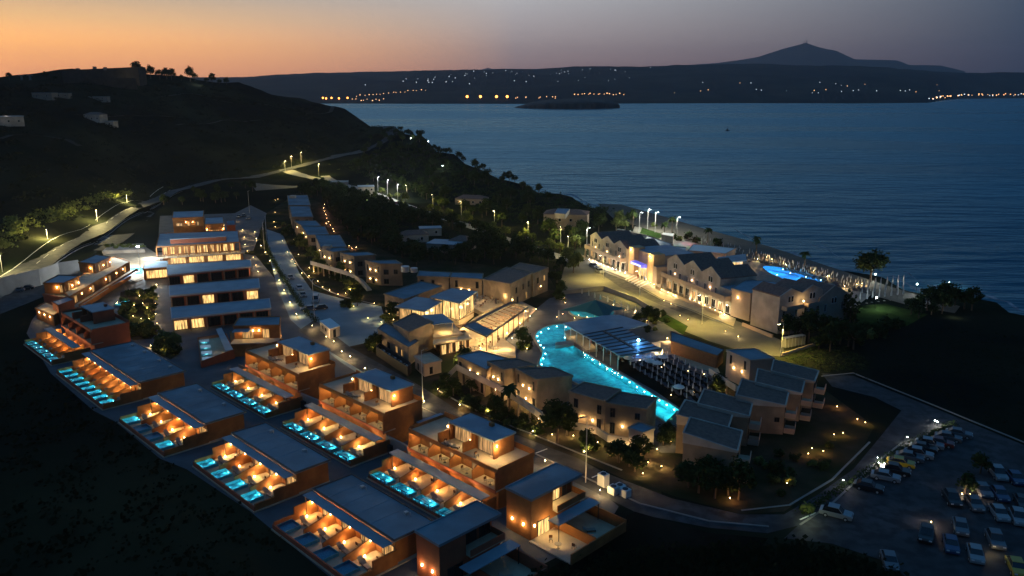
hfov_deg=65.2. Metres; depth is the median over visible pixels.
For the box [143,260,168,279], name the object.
suite block
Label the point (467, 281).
suite block
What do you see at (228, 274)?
window
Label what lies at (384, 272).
suite block
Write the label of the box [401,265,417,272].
roof cooling unit
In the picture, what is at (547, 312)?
pool terrace
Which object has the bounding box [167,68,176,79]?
broadleaf tree
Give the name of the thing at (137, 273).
fountain basin
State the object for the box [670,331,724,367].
shade roof
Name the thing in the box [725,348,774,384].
suite block
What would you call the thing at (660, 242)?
hotel link
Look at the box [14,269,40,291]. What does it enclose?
retaining wall
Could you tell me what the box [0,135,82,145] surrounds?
hill track
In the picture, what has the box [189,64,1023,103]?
hills
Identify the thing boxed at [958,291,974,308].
broadleaf tree
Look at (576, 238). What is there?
broadleaf tree
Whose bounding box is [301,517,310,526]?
sun lounger
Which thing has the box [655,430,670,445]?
broadleaf tree
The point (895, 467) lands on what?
parked car
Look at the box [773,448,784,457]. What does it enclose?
bush
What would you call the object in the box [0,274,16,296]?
retaining wall
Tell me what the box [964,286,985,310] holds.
broadleaf tree
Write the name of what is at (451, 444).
sun lounger
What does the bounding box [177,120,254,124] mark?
hill track
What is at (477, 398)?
bush
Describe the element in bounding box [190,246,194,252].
window
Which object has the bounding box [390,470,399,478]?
sun lounger
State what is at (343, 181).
house
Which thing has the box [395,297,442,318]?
restaurant hall
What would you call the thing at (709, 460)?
broadleaf tree
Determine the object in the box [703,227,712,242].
palm tree
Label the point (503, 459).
terrace house
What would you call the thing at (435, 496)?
sun lounger
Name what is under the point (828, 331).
broadleaf tree
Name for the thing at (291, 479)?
sliding door
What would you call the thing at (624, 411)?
suite block
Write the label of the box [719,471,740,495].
broadleaf tree
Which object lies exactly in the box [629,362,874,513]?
garden soil
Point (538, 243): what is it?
broadleaf tree
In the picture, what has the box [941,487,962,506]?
parked car
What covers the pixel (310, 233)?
suite block
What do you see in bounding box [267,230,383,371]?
plaza
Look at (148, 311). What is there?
broadleaf tree
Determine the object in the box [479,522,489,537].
sliding door
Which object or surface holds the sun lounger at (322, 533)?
on the courtyard villa row at (378, 522)
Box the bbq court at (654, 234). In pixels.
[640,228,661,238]
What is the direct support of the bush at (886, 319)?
on the ground at (988, 319)
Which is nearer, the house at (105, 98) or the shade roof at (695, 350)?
the shade roof at (695, 350)
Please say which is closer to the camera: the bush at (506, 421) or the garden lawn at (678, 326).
the bush at (506, 421)
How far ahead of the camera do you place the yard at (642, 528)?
109.57 m
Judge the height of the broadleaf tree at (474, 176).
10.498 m
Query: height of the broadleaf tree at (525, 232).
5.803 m
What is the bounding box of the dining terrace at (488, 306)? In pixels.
[456,293,502,326]
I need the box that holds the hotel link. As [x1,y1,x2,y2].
[645,235,672,245]
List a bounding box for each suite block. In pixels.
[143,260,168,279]
[172,210,204,232]
[204,217,223,231]
[226,220,235,230]
[287,195,310,217]
[289,206,312,228]
[294,220,320,235]
[301,226,328,246]
[315,235,346,258]
[320,244,349,267]
[339,252,375,276]
[364,260,402,285]
[417,270,451,291]
[449,272,483,294]
[457,350,506,395]
[482,267,533,306]
[487,358,535,400]
[507,262,548,296]
[515,367,572,409]
[568,381,620,434]
[604,392,657,437]
[628,422,655,446]
[675,399,741,453]
[682,416,751,482]
[697,388,761,445]
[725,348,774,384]
[735,378,796,434]
[754,368,812,421]
[770,359,825,408]
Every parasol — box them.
[623,356,633,361]
[645,358,654,362]
[652,360,662,364]
[658,354,667,358]
[673,384,684,392]
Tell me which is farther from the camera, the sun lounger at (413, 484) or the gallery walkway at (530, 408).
the gallery walkway at (530, 408)
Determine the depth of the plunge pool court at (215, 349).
187.26 m
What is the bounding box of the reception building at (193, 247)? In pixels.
[156,230,244,263]
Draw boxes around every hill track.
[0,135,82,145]
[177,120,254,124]
[224,101,335,113]
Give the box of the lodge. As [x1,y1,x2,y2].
[414,352,441,376]
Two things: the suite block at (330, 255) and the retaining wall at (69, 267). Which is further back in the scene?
the suite block at (330, 255)
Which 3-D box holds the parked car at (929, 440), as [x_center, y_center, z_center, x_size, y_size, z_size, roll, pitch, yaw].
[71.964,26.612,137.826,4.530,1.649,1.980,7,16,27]
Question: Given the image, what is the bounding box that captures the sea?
[321,98,1023,314]
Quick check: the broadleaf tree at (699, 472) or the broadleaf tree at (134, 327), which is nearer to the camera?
the broadleaf tree at (699, 472)
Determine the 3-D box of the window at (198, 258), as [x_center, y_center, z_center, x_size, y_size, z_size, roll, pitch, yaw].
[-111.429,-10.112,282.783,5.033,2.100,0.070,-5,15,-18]
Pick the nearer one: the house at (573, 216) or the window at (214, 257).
the window at (214, 257)
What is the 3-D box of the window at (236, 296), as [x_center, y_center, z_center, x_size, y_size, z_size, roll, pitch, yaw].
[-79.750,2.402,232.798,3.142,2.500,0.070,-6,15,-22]
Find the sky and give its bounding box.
[0,0,1023,76]
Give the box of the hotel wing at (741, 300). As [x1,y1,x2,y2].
[730,279,777,320]
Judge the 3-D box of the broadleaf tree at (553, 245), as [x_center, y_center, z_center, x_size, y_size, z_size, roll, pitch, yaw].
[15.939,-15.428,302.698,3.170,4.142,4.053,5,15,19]
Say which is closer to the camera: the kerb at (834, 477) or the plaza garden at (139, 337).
the kerb at (834, 477)
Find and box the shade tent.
[561,300,623,316]
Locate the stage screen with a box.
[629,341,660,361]
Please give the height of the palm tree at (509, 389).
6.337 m
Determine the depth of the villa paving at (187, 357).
169.37 m
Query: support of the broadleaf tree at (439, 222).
on the ground at (988, 319)
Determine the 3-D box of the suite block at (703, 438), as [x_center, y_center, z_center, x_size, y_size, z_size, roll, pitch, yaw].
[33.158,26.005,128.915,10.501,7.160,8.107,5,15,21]
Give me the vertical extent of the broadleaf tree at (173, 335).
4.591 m
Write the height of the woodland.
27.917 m
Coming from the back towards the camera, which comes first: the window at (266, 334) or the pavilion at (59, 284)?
the pavilion at (59, 284)
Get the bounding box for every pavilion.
[43,275,79,293]
[78,254,110,273]
[421,314,471,355]
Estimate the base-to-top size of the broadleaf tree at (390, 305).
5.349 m
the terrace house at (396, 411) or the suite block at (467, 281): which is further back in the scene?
the suite block at (467, 281)
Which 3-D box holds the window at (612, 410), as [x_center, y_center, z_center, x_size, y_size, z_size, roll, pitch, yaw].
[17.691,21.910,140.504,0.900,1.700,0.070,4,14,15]
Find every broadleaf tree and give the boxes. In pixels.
[119,303,129,310]
[129,324,138,330]
[130,60,141,66]
[133,203,142,209]
[137,327,145,336]
[138,293,147,301]
[139,318,154,328]
[144,309,151,315]
[147,64,154,77]
[148,291,158,303]
[150,324,160,333]
[153,336,164,345]
[154,69,163,78]
[157,328,170,337]
[157,335,171,345]
[159,195,166,204]
[161,67,170,78]
[166,330,181,342]
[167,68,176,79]
[171,338,181,345]
[178,196,185,204]
[184,66,193,80]
[194,188,206,200]
[198,192,206,201]
[208,73,215,80]
[211,194,218,202]
[216,191,225,201]
[221,191,229,201]
[248,179,256,191]
[297,232,303,240]
[300,238,308,247]
[316,179,325,187]
[318,259,325,270]
[336,262,345,270]
[343,279,352,286]
[349,278,358,284]
[350,289,362,305]
[363,335,376,345]
[370,331,381,344]
[384,301,399,313]
[388,308,396,316]
[401,192,409,201]
[402,182,412,192]
[405,238,420,253]
[426,212,437,225]
[426,245,441,259]
[431,379,444,394]
[432,196,441,205]
[433,218,443,225]
[437,197,449,208]
[439,244,449,254]
[439,372,451,382]
[445,207,452,214]
[445,377,460,395]
[446,211,459,228]
[455,221,465,232]
[455,345,471,358]
[460,198,470,209]
[460,394,475,407]
[463,378,476,392]
[464,214,473,225]
[466,234,480,250]
[468,169,480,184]
[468,205,476,213]
[471,158,478,168]
[471,218,480,228]
[472,228,482,235]
[477,205,486,217]
[477,221,493,231]
[479,198,492,215]
[484,227,503,243]
[485,392,504,413]
[493,212,508,226]
[495,206,508,213]
[495,239,509,249]
[500,225,510,236]
[506,170,513,181]
[508,231,524,255]
[514,326,530,342]
[517,210,528,221]
[519,181,525,188]
[520,238,533,257]
[522,228,529,238]
[523,222,531,229]
[524,184,533,191]
[524,192,535,206]
[524,336,532,342]
[528,232,536,241]
[532,205,544,223]
[533,247,543,259]
[534,241,543,246]
[535,183,542,189]
[537,398,577,442]
[539,216,559,232]
[541,246,554,265]
[543,192,552,197]
[544,238,553,247]
[547,228,561,241]
[550,242,555,251]
[553,271,561,279]
[555,242,564,250]
[555,280,567,292]
[556,258,566,270]
[556,409,578,435]
[560,247,575,261]
[564,224,572,235]
[566,255,579,272]
[569,227,579,236]
[569,235,581,250]
[574,252,583,266]
[575,220,588,230]
[577,235,585,247]
[579,230,588,237]
[579,428,594,445]
[583,438,594,451]
[592,213,605,231]
[604,438,628,462]
[610,218,622,229]
[612,209,625,226]
[619,445,638,466]
[620,219,629,228]
[622,452,648,471]
[624,212,637,224]
[628,434,655,456]
[640,305,654,322]
[651,308,660,320]
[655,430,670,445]
[656,421,674,431]
[662,425,676,444]
[672,458,702,487]
[684,466,713,492]
[695,454,723,467]
[701,465,728,498]
[712,372,726,382]
[715,377,725,390]
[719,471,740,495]
[720,455,756,499]
[778,313,801,335]
[799,308,822,342]
[809,334,827,349]
[814,314,834,330]
[819,321,843,351]
[834,317,849,343]
[843,321,867,349]
[852,248,890,280]
[903,298,919,313]
[915,285,939,310]
[918,296,926,307]
[927,301,941,314]
[931,290,953,313]
[937,280,960,306]
[950,287,964,305]
[955,470,979,493]
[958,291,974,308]
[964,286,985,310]
[971,451,992,473]
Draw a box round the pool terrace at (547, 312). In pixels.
[506,293,711,452]
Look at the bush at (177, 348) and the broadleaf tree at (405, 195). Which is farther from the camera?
the broadleaf tree at (405, 195)
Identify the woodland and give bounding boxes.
[321,126,504,223]
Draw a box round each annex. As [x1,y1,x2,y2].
[51,296,74,323]
[416,413,442,422]
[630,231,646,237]
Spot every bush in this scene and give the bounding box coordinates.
[120,301,132,309]
[121,309,129,316]
[125,289,133,296]
[130,288,136,295]
[135,302,141,310]
[140,305,147,310]
[148,303,158,309]
[158,350,165,356]
[171,345,180,354]
[280,230,289,235]
[334,274,342,281]
[353,284,361,290]
[383,315,390,320]
[444,391,452,397]
[468,402,480,411]
[474,395,481,402]
[477,404,490,414]
[489,410,498,418]
[494,411,508,422]
[502,418,510,425]
[504,406,514,413]
[508,413,516,422]
[511,417,526,429]
[516,341,526,350]
[519,412,533,424]
[525,342,533,349]
[530,423,541,430]
[532,426,544,434]
[555,291,563,299]
[580,435,595,449]
[592,441,600,451]
[632,311,641,320]
[649,314,658,321]
[683,230,692,239]
[691,235,700,242]
[713,237,722,245]
[753,455,764,465]
[766,472,778,484]
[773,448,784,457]
[775,488,786,496]
[781,465,796,476]
[782,474,796,485]
[788,452,801,461]
[799,501,815,513]
[806,459,816,466]
[817,462,827,470]
[818,458,830,467]
[824,441,834,448]
[866,328,878,339]
[876,314,892,329]
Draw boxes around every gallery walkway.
[310,261,371,290]
[446,364,545,424]
[570,422,633,445]
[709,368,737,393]
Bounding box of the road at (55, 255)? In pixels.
[0,126,397,277]
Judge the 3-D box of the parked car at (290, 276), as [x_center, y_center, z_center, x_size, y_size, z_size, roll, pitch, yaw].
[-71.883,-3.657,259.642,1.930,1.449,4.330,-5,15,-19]
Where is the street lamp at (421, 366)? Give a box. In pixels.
[421,348,427,403]
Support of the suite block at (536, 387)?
on the ground at (988, 319)
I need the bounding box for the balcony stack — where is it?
[779,300,824,334]
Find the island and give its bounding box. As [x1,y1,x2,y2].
[515,98,619,108]
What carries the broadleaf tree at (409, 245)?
on the resort ground at (277, 216)
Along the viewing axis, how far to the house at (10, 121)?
459.15 m
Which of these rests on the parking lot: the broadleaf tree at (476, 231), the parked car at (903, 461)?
the parked car at (903, 461)
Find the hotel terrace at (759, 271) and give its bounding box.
[633,226,869,306]
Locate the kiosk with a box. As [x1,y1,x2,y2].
[320,318,339,338]
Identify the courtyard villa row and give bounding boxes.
[23,327,90,365]
[56,341,186,410]
[118,383,246,457]
[192,422,331,512]
[210,367,302,419]
[271,473,433,575]
[280,403,389,467]
[367,449,497,518]
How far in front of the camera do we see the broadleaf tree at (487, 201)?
387.43 m
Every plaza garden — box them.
[119,288,154,323]
[130,335,153,339]
[149,345,178,359]
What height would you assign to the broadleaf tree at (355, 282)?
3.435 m
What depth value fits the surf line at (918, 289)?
267.56 m
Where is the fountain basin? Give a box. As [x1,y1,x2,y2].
[130,267,142,274]
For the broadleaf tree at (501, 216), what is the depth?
356.47 m
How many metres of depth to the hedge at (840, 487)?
127.38 m
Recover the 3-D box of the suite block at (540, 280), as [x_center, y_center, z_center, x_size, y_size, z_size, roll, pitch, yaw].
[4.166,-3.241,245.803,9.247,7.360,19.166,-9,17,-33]
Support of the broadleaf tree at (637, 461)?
on the garden soil
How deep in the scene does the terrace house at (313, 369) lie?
160.97 m
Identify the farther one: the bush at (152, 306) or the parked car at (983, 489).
the bush at (152, 306)
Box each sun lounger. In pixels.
[264,489,273,496]
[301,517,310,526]
[320,530,329,539]
[336,541,347,550]
[339,544,349,553]
[351,449,361,456]
[357,555,367,565]
[360,558,371,570]
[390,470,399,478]
[411,482,420,489]
[432,494,443,503]
[447,441,459,448]
[582,526,595,532]
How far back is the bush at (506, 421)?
146.84 m
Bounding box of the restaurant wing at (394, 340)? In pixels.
[377,322,418,363]
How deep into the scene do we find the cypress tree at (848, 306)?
206.67 m
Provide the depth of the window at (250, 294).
234.33 m
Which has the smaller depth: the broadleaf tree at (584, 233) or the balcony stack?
the balcony stack
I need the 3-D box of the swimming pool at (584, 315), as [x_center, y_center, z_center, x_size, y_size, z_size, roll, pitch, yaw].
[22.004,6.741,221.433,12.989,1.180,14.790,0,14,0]
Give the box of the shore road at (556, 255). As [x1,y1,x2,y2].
[357,189,567,259]
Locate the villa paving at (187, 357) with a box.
[27,252,618,575]
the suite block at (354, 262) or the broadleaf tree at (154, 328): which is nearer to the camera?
the broadleaf tree at (154, 328)
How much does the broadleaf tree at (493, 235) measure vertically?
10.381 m
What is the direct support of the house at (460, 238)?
on the ground at (988, 319)
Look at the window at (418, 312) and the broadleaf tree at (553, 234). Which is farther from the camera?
the broadleaf tree at (553, 234)
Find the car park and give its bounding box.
[0,211,153,313]
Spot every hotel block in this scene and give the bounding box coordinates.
[750,278,822,333]
[797,277,848,321]
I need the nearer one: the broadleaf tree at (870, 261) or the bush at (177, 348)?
the bush at (177, 348)
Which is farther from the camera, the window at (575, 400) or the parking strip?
the parking strip
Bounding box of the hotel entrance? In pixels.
[628,245,692,283]
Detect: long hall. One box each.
[167,259,251,284]
[169,278,259,306]
[170,298,270,330]
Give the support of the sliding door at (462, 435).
in the terrace house at (503, 459)
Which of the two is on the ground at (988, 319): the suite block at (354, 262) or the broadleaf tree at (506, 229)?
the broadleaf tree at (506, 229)
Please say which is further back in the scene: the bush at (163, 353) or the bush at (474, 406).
the bush at (163, 353)
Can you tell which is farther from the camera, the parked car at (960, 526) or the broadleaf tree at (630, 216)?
the broadleaf tree at (630, 216)
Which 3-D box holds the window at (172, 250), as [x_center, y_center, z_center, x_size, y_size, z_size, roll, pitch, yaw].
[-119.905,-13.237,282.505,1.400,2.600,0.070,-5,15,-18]
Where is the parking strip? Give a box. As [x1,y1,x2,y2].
[600,272,708,321]
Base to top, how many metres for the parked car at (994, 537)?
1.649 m
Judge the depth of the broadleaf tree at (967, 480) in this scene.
120.92 m
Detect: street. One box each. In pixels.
[299,321,1023,532]
[561,258,783,355]
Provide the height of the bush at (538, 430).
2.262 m
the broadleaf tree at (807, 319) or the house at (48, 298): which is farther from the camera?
the house at (48, 298)
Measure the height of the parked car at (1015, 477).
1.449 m
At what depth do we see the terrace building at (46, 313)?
211.13 m
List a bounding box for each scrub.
[0,81,395,254]
[0,188,132,255]
[340,216,554,263]
[342,144,614,232]
[799,326,1023,435]
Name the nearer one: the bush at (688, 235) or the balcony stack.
the balcony stack
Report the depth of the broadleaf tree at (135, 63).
692.50 m
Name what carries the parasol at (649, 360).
on the sunbed terrace at (626, 367)
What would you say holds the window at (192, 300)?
in the long hall at (211, 292)
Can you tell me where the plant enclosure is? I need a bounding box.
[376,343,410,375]
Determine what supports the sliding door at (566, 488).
in the corner house at (542, 504)
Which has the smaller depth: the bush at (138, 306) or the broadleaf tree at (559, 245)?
the bush at (138, 306)
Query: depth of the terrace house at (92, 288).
238.19 m
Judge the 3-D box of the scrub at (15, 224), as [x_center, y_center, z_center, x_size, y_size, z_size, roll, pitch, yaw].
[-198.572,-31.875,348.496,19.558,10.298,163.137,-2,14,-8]
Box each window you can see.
[146,269,167,278]
[169,276,180,284]
[170,247,174,253]
[170,257,185,263]
[172,297,184,305]
[174,319,187,329]
[183,275,194,282]
[187,296,199,304]
[189,256,204,262]
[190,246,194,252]
[191,318,204,327]
[197,273,208,281]
[202,294,214,303]
[203,245,207,251]
[207,255,222,261]
[207,316,220,326]
[210,244,214,251]
[211,272,221,279]
[217,293,228,301]
[224,314,236,324]
[225,270,235,278]
[226,254,240,259]
[232,292,243,300]
[238,269,248,277]
[240,312,252,316]
[242,329,253,337]
[246,290,257,299]
[256,311,268,316]
[262,329,269,337]
[400,309,410,318]
[412,310,423,314]
[430,307,434,314]
[435,304,439,313]
[441,344,445,354]
[443,301,450,317]
[448,343,452,352]
[451,302,458,319]
[455,341,459,351]
[459,302,462,318]
[462,340,466,347]
[463,300,466,316]
[467,298,469,313]
[470,295,473,311]
[574,398,577,407]
[596,418,600,428]
[597,405,601,414]
[610,408,614,417]
[610,422,614,433]
[635,413,639,419]
[711,298,714,307]
[718,301,721,310]
[725,304,729,312]
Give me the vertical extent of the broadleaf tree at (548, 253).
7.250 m
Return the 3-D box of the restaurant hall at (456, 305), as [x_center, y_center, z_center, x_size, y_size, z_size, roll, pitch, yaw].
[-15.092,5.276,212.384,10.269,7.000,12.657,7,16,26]
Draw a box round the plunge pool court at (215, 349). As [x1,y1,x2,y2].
[197,328,234,367]
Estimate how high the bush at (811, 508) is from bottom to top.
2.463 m
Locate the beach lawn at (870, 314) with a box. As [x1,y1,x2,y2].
[855,304,927,325]
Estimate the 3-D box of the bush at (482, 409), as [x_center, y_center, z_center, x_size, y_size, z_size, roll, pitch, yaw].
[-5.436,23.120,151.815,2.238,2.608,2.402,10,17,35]
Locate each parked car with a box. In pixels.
[16,286,24,291]
[23,284,34,289]
[287,274,293,279]
[296,284,303,290]
[299,291,306,297]
[300,304,314,310]
[312,293,319,302]
[314,303,327,310]
[589,262,598,267]
[594,268,604,272]
[819,502,853,521]
[853,478,884,493]
[870,468,900,483]
[879,549,899,571]
[880,461,910,476]
[886,454,915,468]
[895,449,924,463]
[904,445,933,459]
[909,440,937,453]
[915,435,944,450]
[917,521,934,543]
[930,435,954,448]
[934,430,961,442]
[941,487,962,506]
[941,533,959,554]
[945,426,972,439]
[951,516,969,536]
[963,494,985,512]
[965,542,985,564]
[975,481,993,498]
[984,527,1006,550]
[987,463,1008,481]
[987,503,1010,522]
[989,485,1010,502]
[1005,469,1023,485]
[1005,555,1023,575]
[1007,506,1023,526]
[1012,493,1023,507]
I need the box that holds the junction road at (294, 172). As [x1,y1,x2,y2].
[280,169,328,180]
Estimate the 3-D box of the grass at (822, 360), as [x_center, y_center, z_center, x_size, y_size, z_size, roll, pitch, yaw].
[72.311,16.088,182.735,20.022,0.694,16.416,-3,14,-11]
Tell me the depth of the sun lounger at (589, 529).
111.11 m
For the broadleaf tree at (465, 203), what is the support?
on the ground at (988, 319)
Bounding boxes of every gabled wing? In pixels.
[580,230,658,271]
[655,252,774,315]
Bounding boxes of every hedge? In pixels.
[259,227,319,322]
[795,419,959,515]
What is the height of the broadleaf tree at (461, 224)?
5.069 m
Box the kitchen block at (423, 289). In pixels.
[384,281,442,315]
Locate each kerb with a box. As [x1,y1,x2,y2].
[0,204,159,297]
[265,218,298,319]
[280,235,373,303]
[422,407,768,526]
[437,390,621,470]
[605,271,732,327]
[741,442,869,510]
[799,443,901,524]
[821,373,1023,442]
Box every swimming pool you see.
[534,323,678,428]
[568,304,615,318]
[761,265,825,282]
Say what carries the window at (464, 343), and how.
in the terrace pavilion at (451, 337)
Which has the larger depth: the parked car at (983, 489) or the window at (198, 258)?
the window at (198, 258)
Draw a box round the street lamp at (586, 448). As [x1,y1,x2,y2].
[579,416,587,482]
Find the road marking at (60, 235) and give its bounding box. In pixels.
[3,189,158,274]
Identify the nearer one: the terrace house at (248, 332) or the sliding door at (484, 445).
the sliding door at (484, 445)
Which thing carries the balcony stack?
attached to the hotel block at (769, 300)
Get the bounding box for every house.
[0,116,24,126]
[31,93,57,99]
[42,293,66,303]
[58,93,71,98]
[60,302,130,353]
[64,256,140,308]
[83,112,107,122]
[88,96,110,101]
[105,121,118,127]
[230,316,281,356]
[245,336,334,399]
[318,368,422,442]
[332,180,348,184]
[357,185,374,194]
[393,312,433,353]
[400,230,428,241]
[407,412,534,509]
[414,500,546,575]
[419,226,441,235]
[426,239,462,252]
[449,235,475,249]
[455,195,488,204]
[505,462,625,564]
[543,209,589,229]
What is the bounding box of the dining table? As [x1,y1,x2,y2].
[555,542,561,549]
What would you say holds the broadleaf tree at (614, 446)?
on the resort ground at (277, 216)
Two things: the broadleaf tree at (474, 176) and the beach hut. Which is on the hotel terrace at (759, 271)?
the beach hut
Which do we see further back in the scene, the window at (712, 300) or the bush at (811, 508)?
the window at (712, 300)
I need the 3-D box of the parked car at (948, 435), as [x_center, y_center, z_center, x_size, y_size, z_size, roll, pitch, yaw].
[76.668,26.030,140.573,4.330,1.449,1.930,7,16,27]
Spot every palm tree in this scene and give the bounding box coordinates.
[501,383,517,410]
[628,209,637,227]
[660,222,668,231]
[668,216,676,232]
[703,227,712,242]
[752,236,761,255]
[798,251,811,268]
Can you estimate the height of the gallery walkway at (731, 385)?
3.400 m
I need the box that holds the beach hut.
[661,232,673,243]
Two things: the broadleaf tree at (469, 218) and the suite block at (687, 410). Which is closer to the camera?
the suite block at (687, 410)
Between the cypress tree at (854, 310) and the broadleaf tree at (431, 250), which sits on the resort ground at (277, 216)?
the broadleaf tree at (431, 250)
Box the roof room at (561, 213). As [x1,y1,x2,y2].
[554,208,569,218]
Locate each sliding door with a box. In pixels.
[199,427,206,432]
[283,345,292,355]
[286,476,295,483]
[299,352,307,365]
[359,379,371,391]
[379,388,390,403]
[382,545,394,554]
[448,561,462,575]
[455,426,469,441]
[466,529,476,544]
[478,436,492,455]
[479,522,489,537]
[537,516,549,536]
[553,488,559,500]
[562,482,570,495]
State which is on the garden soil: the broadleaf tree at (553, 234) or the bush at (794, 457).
the bush at (794, 457)
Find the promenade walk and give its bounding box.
[587,255,735,325]
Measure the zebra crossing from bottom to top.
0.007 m
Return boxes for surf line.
[544,191,1023,311]
[569,189,995,286]
[594,198,1009,293]
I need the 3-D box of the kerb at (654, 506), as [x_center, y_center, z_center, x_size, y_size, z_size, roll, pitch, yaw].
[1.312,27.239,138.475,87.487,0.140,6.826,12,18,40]
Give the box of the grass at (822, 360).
[785,346,869,371]
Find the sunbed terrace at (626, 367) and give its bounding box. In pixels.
[619,358,710,407]
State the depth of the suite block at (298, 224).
329.86 m
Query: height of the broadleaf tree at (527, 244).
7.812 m
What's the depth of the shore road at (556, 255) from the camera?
355.76 m
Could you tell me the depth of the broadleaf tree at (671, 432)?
137.56 m
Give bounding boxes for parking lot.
[785,437,1023,575]
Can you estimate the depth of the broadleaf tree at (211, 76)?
778.31 m
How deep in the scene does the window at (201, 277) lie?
255.80 m
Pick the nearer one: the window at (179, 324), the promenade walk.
the window at (179, 324)
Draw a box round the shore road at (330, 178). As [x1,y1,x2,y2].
[321,176,357,187]
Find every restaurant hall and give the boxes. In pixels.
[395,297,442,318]
[430,288,476,327]
[717,254,746,264]
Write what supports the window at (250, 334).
in the terrace house at (248, 332)
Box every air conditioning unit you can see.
[597,471,609,487]
[607,483,618,495]
[615,482,625,487]
[619,486,630,498]
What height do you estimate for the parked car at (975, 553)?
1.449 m
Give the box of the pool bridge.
[555,340,573,348]
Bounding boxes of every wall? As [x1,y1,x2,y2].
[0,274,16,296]
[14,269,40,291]
[38,263,59,284]
[58,260,79,274]
[103,243,144,253]
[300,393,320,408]
[386,435,410,454]
[562,286,603,293]
[604,286,635,301]
[636,298,660,316]
[742,323,772,337]
[781,342,814,355]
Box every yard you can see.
[254,183,296,190]
[547,512,767,575]
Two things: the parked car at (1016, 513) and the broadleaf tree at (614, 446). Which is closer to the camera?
the parked car at (1016, 513)
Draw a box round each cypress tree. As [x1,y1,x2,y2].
[843,289,851,317]
[845,292,855,322]
[851,294,861,322]
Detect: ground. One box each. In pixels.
[0,69,1023,575]
[267,192,660,493]
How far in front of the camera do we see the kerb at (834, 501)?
122.17 m
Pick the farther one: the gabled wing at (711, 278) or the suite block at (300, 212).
the suite block at (300, 212)
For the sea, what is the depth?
647.38 m
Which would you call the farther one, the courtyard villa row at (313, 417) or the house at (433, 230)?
the house at (433, 230)
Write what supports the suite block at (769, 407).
on the ground at (988, 319)
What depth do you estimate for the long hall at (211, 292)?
231.68 m
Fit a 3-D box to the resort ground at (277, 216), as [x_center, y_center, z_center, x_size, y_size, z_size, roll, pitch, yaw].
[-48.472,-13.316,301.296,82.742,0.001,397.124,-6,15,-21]
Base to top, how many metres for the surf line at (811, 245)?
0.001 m
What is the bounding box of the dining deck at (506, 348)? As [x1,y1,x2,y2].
[460,301,535,357]
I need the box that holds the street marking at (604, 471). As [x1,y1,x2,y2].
[536,449,815,519]
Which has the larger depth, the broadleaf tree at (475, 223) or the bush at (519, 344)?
the broadleaf tree at (475, 223)
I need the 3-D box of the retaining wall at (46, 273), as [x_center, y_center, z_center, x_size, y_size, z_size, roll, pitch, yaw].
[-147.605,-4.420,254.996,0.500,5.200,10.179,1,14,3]
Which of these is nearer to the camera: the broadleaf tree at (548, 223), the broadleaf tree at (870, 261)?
the broadleaf tree at (870, 261)
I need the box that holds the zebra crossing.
[625,275,647,287]
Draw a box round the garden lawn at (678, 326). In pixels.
[658,315,687,333]
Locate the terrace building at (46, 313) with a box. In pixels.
[35,302,58,325]
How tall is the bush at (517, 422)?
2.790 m
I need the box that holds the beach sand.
[597,203,959,312]
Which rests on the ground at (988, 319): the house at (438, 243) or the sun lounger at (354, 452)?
the house at (438, 243)
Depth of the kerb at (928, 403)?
156.70 m
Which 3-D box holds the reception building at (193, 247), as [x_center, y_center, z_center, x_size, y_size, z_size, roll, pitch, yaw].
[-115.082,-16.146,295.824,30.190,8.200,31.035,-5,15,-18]
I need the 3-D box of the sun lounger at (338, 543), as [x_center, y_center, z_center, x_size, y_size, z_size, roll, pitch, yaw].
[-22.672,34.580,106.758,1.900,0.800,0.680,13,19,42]
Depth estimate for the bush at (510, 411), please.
151.29 m
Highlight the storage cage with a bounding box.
[782,334,805,347]
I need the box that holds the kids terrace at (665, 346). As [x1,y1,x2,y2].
[660,341,719,372]
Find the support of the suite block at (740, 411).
on the ground at (988, 319)
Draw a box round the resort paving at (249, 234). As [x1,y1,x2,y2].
[157,205,266,251]
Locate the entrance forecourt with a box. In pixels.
[102,247,159,281]
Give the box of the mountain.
[694,43,964,72]
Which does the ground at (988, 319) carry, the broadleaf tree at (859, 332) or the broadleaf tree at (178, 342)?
the broadleaf tree at (859, 332)
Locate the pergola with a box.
[463,301,528,350]
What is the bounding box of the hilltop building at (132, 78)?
[61,66,146,89]
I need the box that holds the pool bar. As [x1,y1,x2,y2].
[563,315,661,369]
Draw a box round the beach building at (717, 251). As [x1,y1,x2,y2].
[688,244,735,258]
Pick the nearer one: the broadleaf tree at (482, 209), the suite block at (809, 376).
the suite block at (809, 376)
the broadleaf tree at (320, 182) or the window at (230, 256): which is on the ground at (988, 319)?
the broadleaf tree at (320, 182)

